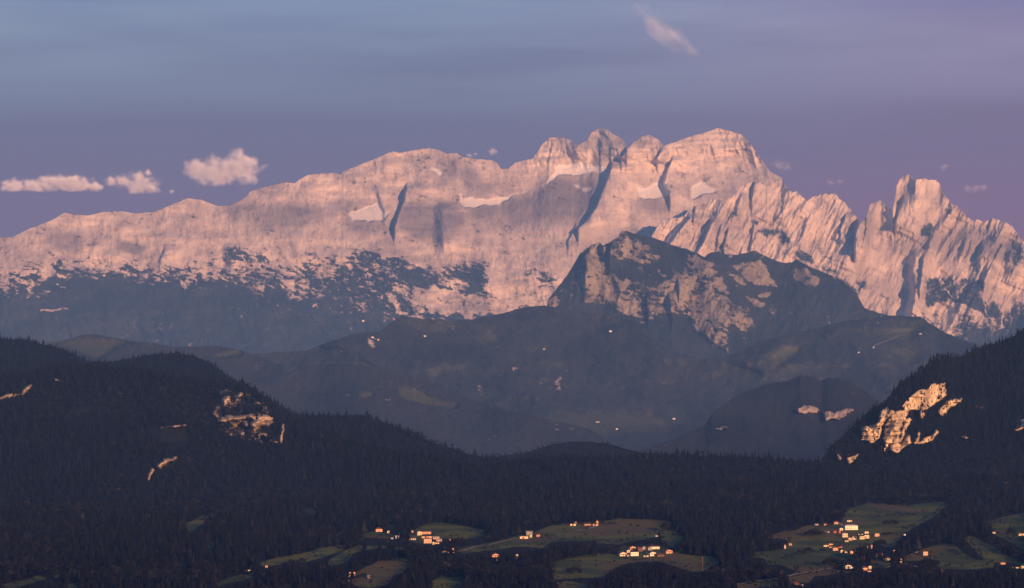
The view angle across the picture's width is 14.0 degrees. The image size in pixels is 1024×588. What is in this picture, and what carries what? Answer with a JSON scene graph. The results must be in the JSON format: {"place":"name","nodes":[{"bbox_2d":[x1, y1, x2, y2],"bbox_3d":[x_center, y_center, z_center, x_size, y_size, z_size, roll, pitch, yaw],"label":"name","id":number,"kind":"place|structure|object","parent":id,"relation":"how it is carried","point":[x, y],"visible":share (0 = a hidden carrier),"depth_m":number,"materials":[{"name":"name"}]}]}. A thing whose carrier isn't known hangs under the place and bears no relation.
{"place":"outdoors","nodes":[
{"label":"outdoors","id":0,"kind":"place"},
{"bbox_2d":[0,338,83,373],"bbox_3d":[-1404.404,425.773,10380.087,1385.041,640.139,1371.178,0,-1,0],"label":"forest ridge","id":1,"kind":"structure","parent":0,"point":[56,350],"depth_m":10047.99,"materials":[{"name":"green plant"}]},
{"bbox_2d":[45,334,283,383],"bbox_3d":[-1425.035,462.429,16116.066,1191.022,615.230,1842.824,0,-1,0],"label":"meadow hill","id":2,"kind":"structure","parent":0,"point":[238,364],"depth_m":15822.47,"materials":[{"name":"green plant"}]},
{"bbox_2d":[107,353,295,415],"bbox_3d":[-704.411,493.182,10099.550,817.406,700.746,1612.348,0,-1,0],"label":"forest ridge","id":3,"kind":"structure","parent":0,"point":[211,368],"depth_m":9902.59,"materials":[{"name":"green plant"}]},
{"bbox_2d":[0,363,541,509],"bbox_3d":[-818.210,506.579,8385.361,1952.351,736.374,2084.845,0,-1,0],"label":"forest ridge","id":4,"kind":"structure","parent":0,"point":[175,434],"depth_m":8000.79,"materials":[{"name":"green plant"}]},
{"bbox_2d":[0,128,780,353],"bbox_3d":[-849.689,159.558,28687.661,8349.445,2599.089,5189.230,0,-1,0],"label":"mountain range","id":5,"kind":"structure","parent":0,"point":[310,261],"depth_m":27502.79,"materials":[{"name":"stone"}]},
{"bbox_2d":[292,414,515,464],"bbox_3d":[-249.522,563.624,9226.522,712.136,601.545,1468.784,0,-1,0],"label":"forest ridge","id":6,"kind":"structure","parent":0,"point":[404,442],"depth_m":8885.53,"materials":[{"name":"green plant"}]},
{"bbox_2d":[250,363,622,456],"bbox_3d":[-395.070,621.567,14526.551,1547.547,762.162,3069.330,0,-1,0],"label":"wooded hill","id":7,"kind":"structure","parent":0,"point":[432,410],"depth_m":14164.22,"materials":[{"name":"green plant"}]},
{"bbox_2d":[462,538,516,550],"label":"road","id":8,"kind":"structure","parent":0,"point":[488,544],"depth_m":6297.21,"materials":[{"name":"grey asphalt"}]},
{"bbox_2d":[0,480,1023,587],"bbox_3d":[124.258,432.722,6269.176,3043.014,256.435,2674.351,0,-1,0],"label":"meadow basin","id":9,"kind":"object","parent":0,"point":[800,540],"visible":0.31,"depth_m":6253.56,"materials":[{"name":"green plant"}]},
{"bbox_2d":[375,527,381,531],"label":"house","id":10,"kind":"structure","parent":9,"relation":"on","point":[378,529],"depth_m":6500.96,"materials":[{"name":"paint"}]},
{"bbox_2d":[421,530,430,533],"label":"house","id":11,"kind":"structure","parent":9,"relation":"on","point":[426,531],"depth_m":6468.75,"materials":[{"name":"paint"}]},
{"bbox_2d":[421,535,431,537],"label":"house","id":12,"kind":"structure","parent":9,"relation":"on","point":[425,536],"depth_m":6401.42,"materials":[{"name":"paint"}]},
{"bbox_2d":[423,537,431,542],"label":"apartment block","id":13,"kind":"structure","parent":9,"relation":"on","point":[427,540],"depth_m":6314.81,"materials":[{"name":"paint"}]},
{"bbox_2d":[0,328,1023,587],"bbox_3d":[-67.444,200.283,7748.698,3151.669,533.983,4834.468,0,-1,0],"label":"conifer forest","id":14,"kind":"object","parent":9,"relation":"on","point":[340,506],"visible":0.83,"depth_m":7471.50,"materials":[{"name":"green plant"}]},
{"bbox_2d":[525,530,532,534],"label":"barn","id":15,"kind":"structure","parent":9,"relation":"on","point":[528,532],"depth_m":6463.20,"materials":[{"name":"clear wood"}]},
{"bbox_2d":[618,552,626,555],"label":"house","id":16,"kind":"structure","parent":9,"relation":"on","point":[621,553],"depth_m":6156.48,"materials":[{"name":"white paint"}]},
{"bbox_2d":[630,550,638,555],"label":"house","id":17,"kind":"structure","parent":9,"relation":"on","point":[634,553],"depth_m":6158.78,"materials":[{"name":"white paint"}]},
{"bbox_2d":[647,551,655,555],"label":"house","id":18,"kind":"structure","parent":9,"relation":"on","point":[651,553],"depth_m":6157.54,"materials":[{"name":"white paint"}]},
{"bbox_2d":[648,545,659,548],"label":"house","id":19,"kind":"structure","parent":9,"relation":"on","point":[655,546],"depth_m":6234.22,"materials":[{"name":"white paint"}]},
{"bbox_2d":[656,553,664,556],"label":"barn","id":20,"kind":"structure","parent":9,"relation":"on","point":[660,554],"depth_m":6150.60,"materials":[{"name":"brown wood"}]},
{"bbox_2d":[663,549,672,553],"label":"house","id":21,"kind":"structure","parent":9,"relation":"on","point":[666,551],"depth_m":6182.72,"materials":[{"name":"paint"}]},
{"bbox_2d":[843,564,851,568],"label":"barn","id":22,"kind":"structure","parent":9,"relation":"on","point":[847,566],"depth_m":5960.25,"materials":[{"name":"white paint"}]},
{"bbox_2d":[843,525,857,529],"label":"building","id":23,"kind":"structure","parent":9,"relation":"on","point":[850,527],"depth_m":6537.64,"materials":[{"name":"white paint"}]},
{"bbox_2d":[852,547,864,558],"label":"broadleaf tree","id":24,"kind":"object","parent":9,"relation":"on","point":[859,550],"visible":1,"depth_m":6086.13,"materials":[{"name":"green plant"}]},
{"bbox_2d":[855,546,866,558],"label":"broadleaf tree","id":25,"kind":"object","parent":9,"relation":"on","point":[861,551],"visible":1,"depth_m":6081.94,"materials":[{"name":"green plant"}]},
{"bbox_2d":[0,0,1023,240],"label":"sky","id":26,"kind":"structure","parent":0,"point":[131,106],"materials":[{"name":"blue"}]},
{"bbox_2d":[496,442,642,459],"bbox_3d":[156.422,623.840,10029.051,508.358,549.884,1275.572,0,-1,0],"label":"wooded hill","id":27,"kind":"structure","parent":0,"point":[600,446],"depth_m":9703.02,"materials":[{"name":"green plant"}]},
{"bbox_2d":[252,306,976,451],"bbox_3d":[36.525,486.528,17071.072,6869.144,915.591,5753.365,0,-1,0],"label":"valley slope","id":28,"kind":"structure","parent":0,"point":[636,385],"depth_m":17306.56,"materials":[{"name":"green plant"}]},
{"bbox_2d":[329,454,1023,496],"bbox_3d":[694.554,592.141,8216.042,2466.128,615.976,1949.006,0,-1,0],"label":"forest ridge","id":29,"kind":"structure","parent":0,"point":[708,470],"depth_m":7867.33,"materials":[{"name":"green plant"}]},
{"bbox_2d":[637,376,878,461],"bbox_3d":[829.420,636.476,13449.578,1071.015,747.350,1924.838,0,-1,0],"label":"wooded hill","id":30,"kind":"structure","parent":0,"point":[805,417],"depth_m":13015.06,"materials":[{"name":"green plant"}]},
{"bbox_2d":[547,231,981,358],"bbox_3d":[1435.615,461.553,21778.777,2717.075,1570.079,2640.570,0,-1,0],"label":"rocky peak","id":31,"kind":"structure","parent":0,"point":[683,301],"depth_m":21225.49,"materials":[{"name":"grey stone"}]},
{"bbox_2d":[788,568,830,576],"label":"road","id":32,"kind":"structure","parent":0,"point":[807,572],"depth_m":5906.26,"materials":[{"name":"grey asphalt"}]},
{"bbox_2d":[650,174,1023,345],"bbox_3d":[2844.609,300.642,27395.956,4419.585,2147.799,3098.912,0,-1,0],"label":"rocky ridge","id":33,"kind":"structure","parent":0,"point":[926,250],"depth_m":26681.36,"materials":[{"name":"stone"}]},
{"bbox_2d":[873,334,907,345],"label":"road","id":34,"kind":"structure","parent":0,"point":[887,340],"depth_m":17739.42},
{"bbox_2d":[823,335,1023,470],"bbox_3d":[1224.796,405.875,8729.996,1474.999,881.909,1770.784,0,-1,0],"label":"forest mountain","id":35,"kind":"structure","parent":0,"point":[914,397],"depth_m":8096.78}
]}

